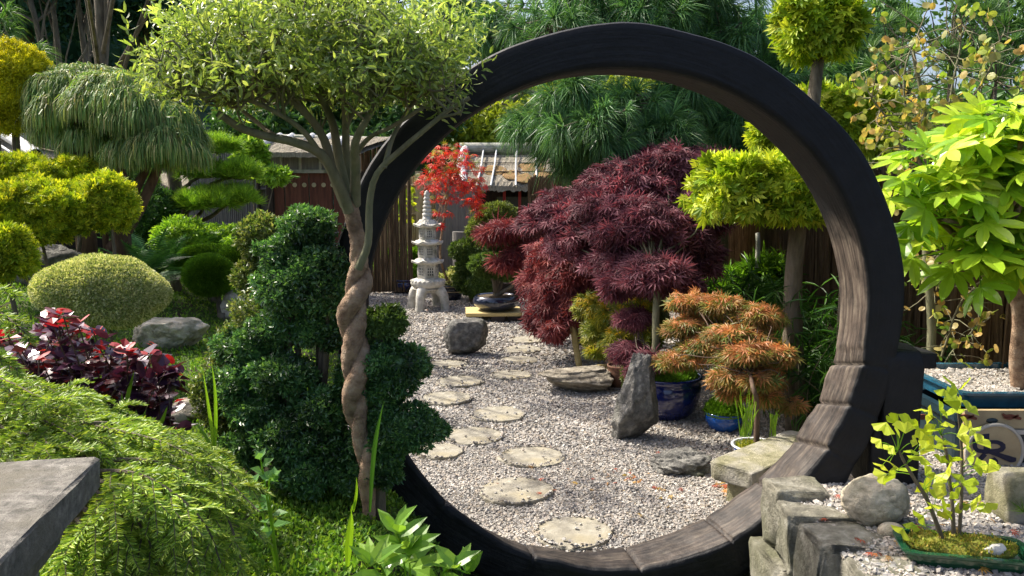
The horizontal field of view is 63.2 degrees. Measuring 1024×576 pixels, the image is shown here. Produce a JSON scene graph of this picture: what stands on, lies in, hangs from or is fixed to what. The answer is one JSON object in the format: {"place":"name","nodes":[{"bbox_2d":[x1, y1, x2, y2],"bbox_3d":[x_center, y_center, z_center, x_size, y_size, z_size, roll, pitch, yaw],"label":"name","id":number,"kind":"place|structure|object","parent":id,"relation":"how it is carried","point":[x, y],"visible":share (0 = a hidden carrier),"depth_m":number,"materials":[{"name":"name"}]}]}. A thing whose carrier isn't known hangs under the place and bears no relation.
{"place":"outdoors","nodes":[
{"label":"outdoors","id":0,"kind":"place"},
{"bbox_2d":[0,232,749,575],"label":"ground","id":1,"kind":"structure","parent":0,"point":[188,366],"depth_m":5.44,"materials":[{"name":"plant"}]},
{"bbox_2d":[0,219,44,324],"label":"golden conifer","id":2,"kind":"object","parent":1,"relation":"on","point":[20,254],"visible":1,"depth_m":5.55,"materials":[{"name":"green plant"}]},
{"bbox_2d":[0,34,52,151],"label":"golden ball tree","id":3,"kind":"object","parent":1,"relation":"on","point":[21,60],"visible":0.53,"depth_m":7.55,"materials":[{"name":"yellow plant"}]},
{"bbox_2d":[0,0,65,151],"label":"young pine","id":4,"kind":"object","parent":1,"relation":"on","point":[8,11],"visible":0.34,"depth_m":8.72,"materials":[{"name":"green plant"}]},
{"bbox_2d":[0,148,68,180],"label":"golden conifer","id":5,"kind":"object","parent":1,"relation":"on","point":[15,163],"visible":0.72,"depth_m":6.96,"materials":[{"name":"yellow plant"}]},
{"bbox_2d":[0,0,79,63],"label":"bare trunk conifer","id":6,"kind":"object","parent":1,"relation":"on","point":[40,18],"visible":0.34,"depth_m":13.09,"materials":[{"name":"brown plant"}]},
{"bbox_2d":[5,244,81,286],"bbox_3d":[-3.742,-0.139,6.820,0.962,0.472,0.478,0,7,0],"label":"boulder","id":7,"kind":"object","parent":1,"relation":"on","point":[55,253],"visible":0.12,"depth_m":6.64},
{"bbox_2d":[0,170,98,284],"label":"golden conifer","id":8,"kind":"object","parent":1,"relation":"on","point":[49,211],"visible":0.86,"depth_m":6.12,"materials":[{"name":"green plant"}]},
{"bbox_2d":[0,457,99,575],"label":"stone pier","id":9,"kind":"structure","parent":1,"relation":"on","point":[43,502],"depth_m":1.50,"materials":[{"name":"stone"}]},
{"bbox_2d":[14,0,90,65],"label":"bare trunk conifer","id":10,"kind":"object","parent":1,"relation":"on","point":[55,31],"visible":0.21,"depth_m":13.47,"materials":[{"name":"brown plant"}]},
{"bbox_2d":[49,152,100,251],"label":"golden conifer","id":11,"kind":"object","parent":1,"relation":"on","point":[79,168],"visible":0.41,"depth_m":7.10,"materials":[{"name":"yellow plant"}]},
{"bbox_2d":[0,0,158,48],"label":"conifer tree","id":12,"kind":"object","parent":1,"relation":"on","point":[64,12],"visible":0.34,"depth_m":19.03,"materials":[{"name":"green plant"}]},
{"bbox_2d":[0,133,189,247],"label":"bark roof","id":13,"kind":"structure","parent":1,"relation":"on","point":[6,144],"depth_m":10.24,"materials":[{"name":"grey wood"}]},
{"bbox_2d":[0,307,195,510],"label":"smoke bush","id":14,"kind":"object","parent":1,"relation":"on","point":[115,372],"visible":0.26,"depth_m":3.05,"materials":[{"name":"purple plant"}]},
{"bbox_2d":[26,252,173,357],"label":"variegated dome","id":15,"kind":"structure","parent":1,"relation":"on","point":[110,292],"depth_m":4.72,"materials":[{"name":"green plant"}]},
{"bbox_2d":[77,167,143,254],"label":"golden conifer","id":16,"kind":"object","parent":1,"relation":"on","point":[113,199],"visible":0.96,"depth_m":6.37,"materials":[{"name":"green plant"}]},
{"bbox_2d":[16,61,216,256],"bbox_3d":[-3.618,-1.054,7.533,1.338,2.054,2.142,-7,10,-44],"label":"weeping cypress","id":17,"kind":"object","parent":1,"relation":"on","point":[109,118],"visible":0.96,"depth_m":7.14,"materials":[{"name":"green plant"}]},
{"bbox_2d":[61,0,174,100],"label":"conifer tree","id":18,"kind":"object","parent":1,"relation":"on","point":[119,33],"visible":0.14,"depth_m":19.96,"materials":[{"name":"green plant"}]},
{"bbox_2d":[85,0,155,238],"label":"overhanging tree","id":19,"kind":"object","parent":1,"relation":"on","point":[99,27],"visible":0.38,"depth_m":9.62,"materials":[{"name":"brown plant"}]},
{"bbox_2d":[76,32,185,104],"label":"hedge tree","id":20,"kind":"object","parent":1,"relation":"on","point":[116,49],"visible":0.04,"depth_m":24.37,"materials":[{"name":"green plant"}]},
{"bbox_2d":[0,283,275,575],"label":"spreading spruce","id":21,"kind":"object","parent":1,"relation":"on","point":[74,425],"visible":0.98,"depth_m":2.01,"materials":[{"name":"green plant"}]},
{"bbox_2d":[93,154,186,249],"bbox_3d":[-4.435,-0.980,9.443,1.561,1.265,0.861,2,7,18],"label":"shrub","id":22,"kind":"object","parent":1,"relation":"on","point":[159,208],"visible":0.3,"depth_m":9.22,"materials":[{"name":"green plant"}]},
{"bbox_2d":[99,226,191,282],"bbox_3d":[-3.210,-0.239,7.480,0.980,0.670,1.012,0,7,0],"label":"fern","id":23,"kind":"object","parent":1,"relation":"on","point":[153,259],"visible":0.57,"depth_m":7.36,"materials":[{"name":"green plant"}]},
{"bbox_2d":[145,354,190,492],"bbox_3d":[-1.267,0.590,3.089,0.144,0.682,0.124,3,8,26],"label":"smoke bush seedling","id":24,"kind":"object","parent":1,"relation":"on","point":[171,383],"visible":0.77,"depth_m":3.05,"materials":[{"name":"purple plant"}]},
{"bbox_2d":[132,317,209,349],"bbox_3d":[-2.537,0.358,6.188,0.537,0.272,0.399,0,7,0],"label":"boulder","id":25,"kind":"object","parent":1,"relation":"on","point":[168,333],"visible":0.87,"depth_m":6.06,"materials":[{"name":"stone"}]},
{"bbox_2d":[147,213,237,249],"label":"shrub","id":26,"kind":"object","parent":1,"relation":"on","point":[207,232],"visible":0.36,"depth_m":8.52,"materials":[{"name":"green plant"}]},
{"bbox_2d":[174,242,224,302],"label":"clipped ball tree","id":27,"kind":"object","parent":1,"relation":"on","point":[200,248],"visible":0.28,"depth_m":7.80,"materials":[{"name":"green plant"}]},
{"bbox_2d":[132,130,268,226],"bbox_3d":[-3.927,-1.105,9.837,2.282,1.581,0.963,4,8,29],"label":"cloud pine","id":28,"kind":"object","parent":1,"relation":"on","point":[215,194],"visible":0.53,"depth_m":9.48,"materials":[{"name":"green plant"}]},
{"bbox_2d":[179,252,234,320],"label":"clipped ball tree","id":29,"kind":"object","parent":1,"relation":"on","point":[205,274],"visible":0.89,"depth_m":7.21,"materials":[{"name":"green plant"}]},
{"bbox_2d":[196,363,217,456],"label":"grass clump","id":30,"kind":"object","parent":1,"relation":"on","point":[213,433],"visible":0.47,"depth_m":2.98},
{"bbox_2d":[188,152,266,226],"bbox_3d":[-4.750,-1.187,12.920,1.957,2.200,0.117,0,7,0],"label":"grey reed fence","id":31,"kind":"object","parent":1,"relation":"on","point":[233,215],"visible":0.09,"depth_m":12.94,"materials":[{"name":"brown wood"}]},
{"bbox_2d":[185,288,297,475],"bbox_3d":[-1.159,0.420,3.611,0.483,0.869,0.343,-2,7,-13],"label":"leaved shrub","id":32,"kind":"object","parent":1,"relation":"on","point":[250,307],"visible":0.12,"depth_m":3.55,"materials":[{"name":"green plant"}]},
{"bbox_2d":[227,208,285,298],"bbox_3d":[-1.186,0.211,3.954,0.304,1.183,0.266,0,7,0],"label":"clipped holly","id":33,"kind":"object","parent":1,"relation":"on","point":[260,226],"visible":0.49,"depth_m":3.84,"materials":[{"name":"green plant"}]},
{"bbox_2d":[227,133,299,213],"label":"pine","id":34,"kind":"object","parent":1,"relation":"on","point":[259,151],"visible":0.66,"depth_m":11.48,"materials":[{"name":"green plant"}]},
{"bbox_2d":[244,448,289,572],"bbox_3d":[-0.799,0.734,2.714,0.135,0.434,0.104,2,7,16],"label":"leafy sprig","id":35,"kind":"object","parent":1,"relation":"on","point":[271,476],"visible":0.78,"depth_m":2.71,"materials":[{"name":"green plant"}]},
{"bbox_2d":[198,202,360,502],"bbox_3d":[-0.912,0.277,3.393,0.779,1.250,0.536,0,7,0],"label":"clipped holly","id":36,"kind":"object","parent":1,"relation":"on","point":[264,374],"visible":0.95,"depth_m":3.31,"materials":[{"name":"green plant"}]},
{"bbox_2d":[112,0,518,521],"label":"willow tree","id":37,"kind":"object","parent":1,"relation":"on","point":[246,58],"visible":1,"depth_m":2.77,"materials":[{"name":"green plant"}]},
{"bbox_2d":[263,133,389,247],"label":"roofed gate","id":38,"kind":"structure","parent":1,"relation":"on","point":[301,163],"depth_m":12.43,"materials":[{"name":"grey wood"}]},
{"bbox_2d":[285,173,308,213],"bbox_3d":[-3.221,-0.862,12.532,0.344,1.750,0.064,0,7,0],"label":"door leaf","id":39,"kind":"structure","parent":38,"relation":"in","point":[297,192],"depth_m":12.44,"materials":[{"name":"brown wood"}]},
{"bbox_2d":[309,173,332,213],"bbox_3d":[-2.836,-0.862,12.532,0.382,1.750,0.064,0,7,0],"label":"door leaf","id":40,"kind":"structure","parent":38,"relation":"in","point":[321,189],"depth_m":12.44,"materials":[{"name":"brown wood"}]},
{"bbox_2d":[202,38,473,176],"bbox_3d":[-3.381,-2.833,16.632,5.286,5.270,3.861,0,7,0],"label":"broadleaf tree","id":41,"kind":"object","parent":1,"relation":"on","point":[271,122],"visible":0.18,"depth_m":15.50,"materials":[{"name":"green plant"}]},
{"bbox_2d":[340,337,435,511],"bbox_3d":[-0.487,0.534,3.231,0.381,0.746,0.271,0,7,0],"label":"clipped holly lobe","id":42,"kind":"object","parent":1,"relation":"on","point":[396,369],"visible":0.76,"depth_m":3.14,"materials":[{"name":"green plant"}]},
{"bbox_2d":[365,302,410,521],"bbox_3d":[-0.487,0.478,3.230,0.210,0.858,0.176,0,7,0],"label":"clipped holly lobe","id":43,"kind":"object","parent":1,"relation":"on","point":[389,320],"visible":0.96,"depth_m":3.15,"materials":[{"name":"green plant"}]},
{"bbox_2d":[346,398,453,492],"bbox_3d":[-0.435,0.661,3.209,0.424,0.501,0.244,0,7,0],"label":"clipped holly lobe","id":44,"kind":"object","parent":1,"relation":"on","point":[405,428],"visible":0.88,"depth_m":3.15,"materials":[{"name":"green plant"}]},
{"bbox_2d":[349,504,482,575],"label":"leafy perennial","id":45,"kind":"object","parent":1,"relation":"on","point":[387,550],"visible":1,"depth_m":2.61,"materials":[{"name":"green plant"}]},
{"bbox_2d":[458,143,561,216],"bbox_3d":[0.097,-1.414,15.191,2.213,2.495,1.200,0,7,0],"label":"tea hut","id":46,"kind":"object","parent":1,"relation":"on","point":[504,178],"visible":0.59,"depth_m":15.02,"materials":[{"name":"brown wood"}]},
{"bbox_2d":[441,75,655,157],"bbox_3d":[0.782,-2.687,17.863,6.186,4.674,2.149,0,7,0],"label":"broadleaf tree","id":47,"kind":"object","parent":1,"relation":"on","point":[481,129],"visible":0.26,"depth_m":17.35,"materials":[{"name":"green plant"}]},
{"bbox_2d":[337,22,936,575],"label":"moon gate","id":48,"kind":"structure","parent":1,"relation":"on","point":[875,372],"depth_m":3.51,"materials":[{"name":"wood"}]},
{"bbox_2d":[748,475,934,575],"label":"dry stone wall","id":49,"kind":"structure","parent":1,"relation":"on","point":[794,539],"depth_m":3.19,"materials":[{"name":"stone"}]},
{"bbox_2d":[852,0,943,169],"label":"broadleaf tree","id":50,"kind":"object","parent":1,"relation":"on","point":[894,4],"visible":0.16,"depth_m":11.96,"materials":[{"name":"green plant"}]},
{"bbox_2d":[855,0,969,170],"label":"young pine","id":51,"kind":"object","parent":1,"relation":"on","point":[945,42],"visible":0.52,"depth_m":7.25,"materials":[{"name":"green plant"}]},
{"bbox_2d":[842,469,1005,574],"bbox_3d":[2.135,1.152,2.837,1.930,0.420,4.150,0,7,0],"label":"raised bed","id":52,"kind":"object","parent":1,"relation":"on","point":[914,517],"depth_m":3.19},
{"bbox_2d":[799,444,1023,575],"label":"gravel","id":53,"kind":"structure","parent":52,"relation":"on","point":[976,520],"depth_m":3.15,"materials":[{"name":"gravel"}]},
{"bbox_2d":[840,473,910,526],"bbox_3d":[1.391,0.816,3.171,0.270,0.195,0.200,0,7,0],"label":"boulder","id":54,"kind":"object","parent":53,"relation":"on","point":[868,500],"visible":0.92,"depth_m":3.11,"materials":[{"name":"stone"}]},
{"bbox_2d":[893,527,1023,573],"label":"green tray","id":55,"kind":"object","parent":53,"relation":"on","point":[965,550],"visible":0.92,"depth_m":2.80,"materials":[{"name":"ceramic"}]},
{"bbox_2d":[871,375,1000,540],"bbox_3d":[1.421,0.609,2.800,0.483,0.626,0.222,0,7,0],"label":"ginkgo bonsai","id":56,"kind":"object","parent":55,"relation":"on","point":[953,400],"visible":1,"depth_m":2.81,"materials":[{"name":"green plant"}]},
{"bbox_2d":[984,467,1023,524],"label":"boulder","id":57,"kind":"object","parent":53,"relation":"on","point":[1003,485],"visible":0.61,"depth_m":3.17,"materials":[{"name":"stone"}]},
{"bbox_2d":[920,388,1023,468],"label":"ceramic trough","id":58,"kind":"object","parent":52,"relation":"on","point":[1002,430],"visible":0.52,"depth_m":3.79,"materials":[{"name":"ceramic"}]},
{"bbox_2d":[923,363,1023,406],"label":"blue trough","id":59,"kind":"object","parent":58,"relation":"on","point":[987,386],"visible":0.81,"depth_m":4.16,"materials":[{"name":"gravel"}]},
{"bbox_2d":[872,91,1023,389],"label":"leaved shrub","id":60,"kind":"object","parent":59,"relation":"on","point":[975,168],"visible":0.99,"depth_m":3.63,"materials":[{"name":"green plant"}]},
{"bbox_2d":[835,0,1023,368],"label":"katsura tree","id":61,"kind":"object","parent":1,"relation":"on","point":[921,91],"visible":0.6,"depth_m":4.50,"materials":[{"name":"green plant"}]},
{"bbox_2d":[892,0,1018,101],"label":"young pine","id":62,"kind":"object","parent":1,"relation":"on","point":[988,4],"visible":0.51,"depth_m":7.23,"materials":[{"name":"green plant"}]},
{"bbox_2d":[901,72,1022,165],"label":"broadleaf tree","id":63,"kind":"object","parent":1,"relation":"on","point":[1001,95],"visible":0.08,"depth_m":9.12,"materials":[{"name":"green plant"}]},
{"bbox_2d":[916,0,1023,136],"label":"young pine","id":64,"kind":"object","parent":1,"relation":"on","point":[998,70],"visible":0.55,"depth_m":7.29,"materials":[{"name":"green plant"}]},
{"bbox_2d":[924,0,1023,88],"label":"broadleaf tree","id":65,"kind":"object","parent":1,"relation":"on","point":[1019,7],"visible":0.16,"depth_m":11.52,"materials":[{"name":"green plant"}]},
{"bbox_2d":[347,292,854,551],"bbox_3d":[0.050,0.589,9.020,6.100,0.024,10.640,0,7,0],"label":"gravel court","id":66,"kind":"object","parent":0,"point":[534,517],"visible":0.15,"depth_m":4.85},
{"bbox_2d":[360,147,412,291],"bbox_3d":[-1.931,-1.065,12.876,0.786,2.270,0.136,0,7,0],"label":"brushwood fence","id":67,"kind":"object","parent":66,"relation":"on","point":[386,274],"visible":0.49,"depth_m":12.91,"materials":[{"name":"wood"}]},
{"bbox_2d":[380,171,446,250],"bbox_3d":[-1.725,-0.981,13.944,1.765,1.940,0.130,0,7,0],"label":"bamboo fence","id":68,"kind":"object","parent":66,"relation":"on","point":[417,215],"visible":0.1,"depth_m":13.89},
{"bbox_2d":[407,190,449,312],"bbox_3d":[-1.148,-0.499,11.323,0.492,1.656,0.492,-3,8,-24],"label":"stone pagoda","id":69,"kind":"object","parent":66,"relation":"on","point":[426,281],"visible":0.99,"depth_m":11.22,"materials":[{"name":"stone"}]},
{"bbox_2d":[419,443,463,460],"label":"stepping stone","id":70,"kind":"object","parent":66,"relation":"on","point":[453,450],"visible":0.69,"depth_m":5.24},
{"bbox_2d":[420,391,472,406],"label":"stepping stone","id":71,"kind":"object","parent":66,"relation":"on","point":[444,397],"visible":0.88,"depth_m":6.57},
{"bbox_2d":[444,286,461,300],"bbox_3d":[-0.899,0.077,12.263,0.376,0.260,0.376,0,7,0],"label":"glazed pot","id":72,"kind":"object","parent":66,"relation":"on","point":[453,294],"visible":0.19,"depth_m":12.10,"materials":[{"name":"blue ceramic"}]},
{"bbox_2d":[413,139,489,282],"bbox_3d":[-0.836,-0.997,11.597,0.895,2.119,0.890,6,9,41],"label":"scarlet maple","id":73,"kind":"object","parent":72,"relation":"in","point":[449,177],"visible":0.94,"depth_m":11.46,"materials":[{"name":"red plant"}]},
{"bbox_2d":[436,179,474,272],"bbox_3d":[-0.935,-0.872,13.588,0.647,1.838,0.445,0,7,0],"label":"weathered board fence","id":74,"kind":"object","parent":66,"relation":"on","point":[454,228],"visible":0.23,"depth_m":13.75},
{"bbox_2d":[443,317,488,354],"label":"boulder","id":75,"kind":"object","parent":66,"relation":"on","point":[466,335],"visible":0.98,"depth_m":8.21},
{"bbox_2d":[447,236,492,301],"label":"clipped topiary","id":76,"kind":"object","parent":66,"relation":"on","point":[468,283],"visible":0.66,"depth_m":11.68,"materials":[{"name":"green plant"}]},
{"bbox_2d":[445,427,503,446],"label":"stepping stone","id":77,"kind":"object","parent":66,"relation":"on","point":[477,434],"visible":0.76,"depth_m":5.59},
{"bbox_2d":[463,199,518,292],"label":"clipped topiary","id":78,"kind":"object","parent":66,"relation":"on","point":[509,208],"visible":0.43,"depth_m":12.12,"materials":[{"name":"green plant"}]},
{"bbox_2d":[466,307,521,321],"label":"wooden plinth","id":79,"kind":"structure","parent":66,"relation":"on","point":[514,313],"depth_m":10.30,"materials":[{"name":"yellow wood"}]},
{"bbox_2d":[473,293,519,311],"bbox_3d":[-0.199,0.183,10.540,0.600,0.189,0.600,0,7,0],"label":"bonsai bowl","id":80,"kind":"object","parent":79,"relation":"on","point":[490,302],"visible":0.94,"depth_m":10.33,"materials":[{"name":"blue ceramic"}]},
{"bbox_2d":[466,238,523,295],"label":"bonsai tree","id":81,"kind":"object","parent":80,"relation":"on","point":[474,265],"visible":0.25,"depth_m":10.43,"materials":[{"name":"green plant"}]},
{"bbox_2d":[472,406,524,423],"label":"stepping stone","id":82,"kind":"object","parent":66,"relation":"on","point":[501,414],"visible":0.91,"depth_m":6.11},
{"bbox_2d":[470,208,540,278],"bbox_3d":[0.076,-0.155,9.055,1.131,1.496,0.748,0,7,0],"label":"maple spray","id":83,"kind":"object","parent":66,"relation":"on","point":[510,259],"visible":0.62,"depth_m":8.90,"materials":[{"name":"red plant"}]},
{"bbox_2d":[480,477,553,506],"bbox_3d":[0.028,1.140,4.607,0.410,0.052,0.392,0,7,0],"label":"stepping stone","id":84,"kind":"object","parent":66,"relation":"on","point":[533,487],"visible":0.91,"depth_m":4.57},
{"bbox_2d":[497,446,564,468],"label":"stepping stone","id":85,"kind":"object","parent":66,"relation":"on","point":[529,455],"visible":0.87,"depth_m":5.16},
{"bbox_2d":[535,517,613,551],"bbox_3d":[0.304,1.210,4.039,0.387,0.052,0.386,0,7,0],"label":"stepping stone","id":86,"kind":"object","parent":66,"relation":"on","point":[556,530],"visible":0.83,"depth_m":4.03,"materials":[{"name":"stone"}]},
{"bbox_2d":[537,365,613,392],"bbox_3d":[0.520,0.768,6.894,0.625,0.231,0.528,0,7,0],"label":"boulder","id":87,"kind":"object","parent":66,"relation":"on","point":[592,378],"visible":0.92,"depth_m":6.74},
{"bbox_2d":[602,300,663,380],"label":"rosy maple","id":88,"kind":"object","parent":66,"relation":"on","point":[636,319],"visible":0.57,"depth_m":6.28,"materials":[{"name":"red plant"}]},
{"bbox_2d":[611,352,658,439],"bbox_3d":[0.819,0.749,5.536,0.285,0.647,0.303,3,8,25],"label":"standing stone","id":89,"kind":"object","parent":66,"relation":"on","point":[635,414],"visible":0.98,"depth_m":5.46,"materials":[{"name":"stone"}]},
{"bbox_2d":[405,0,896,276],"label":"long needled pine","id":90,"kind":"object","parent":66,"relation":"on","point":[582,126],"visible":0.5,"depth_m":7.63,"materials":[{"name":"green plant"}]},
{"bbox_2d":[655,372,701,421],"bbox_3d":[1.133,0.797,6.115,0.512,0.331,0.512,0,7,0],"label":"glazed pot","id":91,"kind":"object","parent":66,"relation":"on","point":[677,401],"visible":0.41,"depth_m":5.89,"materials":[{"name":"blue ceramic"}]},
{"bbox_2d":[505,136,740,352],"bbox_3d":[1.022,-0.342,6.897,2.189,1.833,2.124,0,7,0],"label":"purple maple","id":92,"kind":"object","parent":91,"relation":"in","point":[624,230],"visible":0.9,"depth_m":6.46,"materials":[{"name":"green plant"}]},
{"bbox_2d":[650,446,711,476],"bbox_3d":[1.003,1.041,4.953,0.373,0.165,0.314,0,7,0],"label":"boulder","id":93,"kind":"object","parent":66,"relation":"on","point":[685,460],"visible":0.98,"depth_m":4.87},
{"bbox_2d":[705,412,742,431],"bbox_3d":[1.483,0.931,5.823,0.263,0.138,0.263,0,7,0],"label":"glazed pot","id":94,"kind":"object","parent":66,"relation":"on","point":[726,425],"visible":0.59,"depth_m":5.72,"materials":[{"name":"ceramic"}]},
{"bbox_2d":[702,394,745,419],"bbox_3d":[1.482,0.847,5.816,0.312,0.262,0.305,0,7,0],"label":"moss cushion","id":95,"kind":"object","parent":94,"relation":"in","point":[717,407],"visible":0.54,"depth_m":5.72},
{"bbox_2d":[705,240,785,305],"bbox_3d":[2.356,0.119,8.281,1.114,1.201,1.172,2,7,18],"label":"shrub","id":96,"kind":"object","parent":66,"relation":"on","point":[768,260],"visible":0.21,"depth_m":8.23,"materials":[{"name":"green plant"}]},
{"bbox_2d":[731,437,765,450],"bbox_3d":[1.435,1.015,4.891,0.296,0.199,0.296,0,7,0],"label":"porcelain pot","id":97,"kind":"object","parent":66,"relation":"on","point":[733,444],"visible":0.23,"depth_m":4.94,"materials":[{"name":"ceramic"}]},
{"bbox_2d":[735,437,764,447],"bbox_3d":[1.435,0.921,4.879,0.239,0.055,0.243,0,7,0],"label":"moss cushion","id":98,"kind":"object","parent":97,"relation":"on","point":[743,442],"visible":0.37,"depth_m":4.91,"materials":[{"name":"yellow plant"}]},
{"bbox_2d":[650,285,811,442],"bbox_3d":[1.468,0.442,5.460,0.986,0.864,1.137,-5,9,-36],"label":"orange maple","id":99,"kind":"object","parent":98,"relation":"on","point":[731,340],"visible":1,"depth_m":5.20,"materials":[{"name":"plant"}]},
{"bbox_2d":[734,389,779,436],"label":"grass tuft","id":100,"kind":"object","parent":98,"relation":"on","point":[747,415],"visible":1,"depth_m":4.83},
{"bbox_2d":[711,430,797,500],"bbox_3d":[1.451,1.023,4.634,0.870,0.267,0.285,-7,10,-43],"label":"stone bench","id":101,"kind":"object","parent":66,"relation":"on","point":[739,471],"visible":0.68,"depth_m":4.43,"materials":[{"name":"stone"}]},
{"bbox_2d":[701,246,833,392],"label":"bamboo grass","id":102,"kind":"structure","parent":66,"relation":"on","point":[763,290],"depth_m":7.01,"materials":[{"name":"green plant"}]},
{"bbox_2d":[528,161,1023,368],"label":"brushwood fence","id":103,"kind":"object","parent":66,"relation":"on","point":[819,260],"visible":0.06,"depth_m":5.85,"materials":[{"name":"brown wood"}]},
{"bbox_2d":[674,0,916,431],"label":"golden hinoki","id":104,"kind":"object","parent":66,"relation":"on","point":[758,186],"visible":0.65,"depth_m":5.54,"materials":[{"name":"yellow plant"}]},
{"bbox_2d":[723,274,958,430],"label":"bamboo grass","id":105,"kind":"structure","parent":66,"relation":"on","point":[814,381],"depth_m":5.56,"materials":[{"name":"green plant"}]},
{"bbox_2d":[180,0,1023,163],"label":"sky","id":106,"kind":"structure","parent":0,"point":[938,6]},
{"bbox_3d":[0.926,0.557,8.305,0.254,0.274,0.254,0,7,0],"label":"stone pot","id":107,"kind":"object","parent":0,"visible":0},
{"bbox_2d":[568,289,670,362],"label":"yellow green maple","id":108,"kind":"object","parent":107,"relation":"in","point":[596,331],"visible":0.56,"depth_m":7.31,"materials":[{"name":"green plant"}]},
{"bbox_3d":[0.772,0.471,8.771,0.198,0.330,0.198,0,7,0],"label":"tall pot","id":109,"kind":"object","parent":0,"visible":0},
{"bbox_2d":[510,237,597,347],"bbox_3d":[0.496,-0.073,8.130,1.010,1.153,1.154,-3,8,-23],"label":"crimson maple","id":110,"kind":"object","parent":109,"relation":"in","point":[550,289],"visible":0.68,"depth_m":7.82,"materials":[{"name":"red plant"}]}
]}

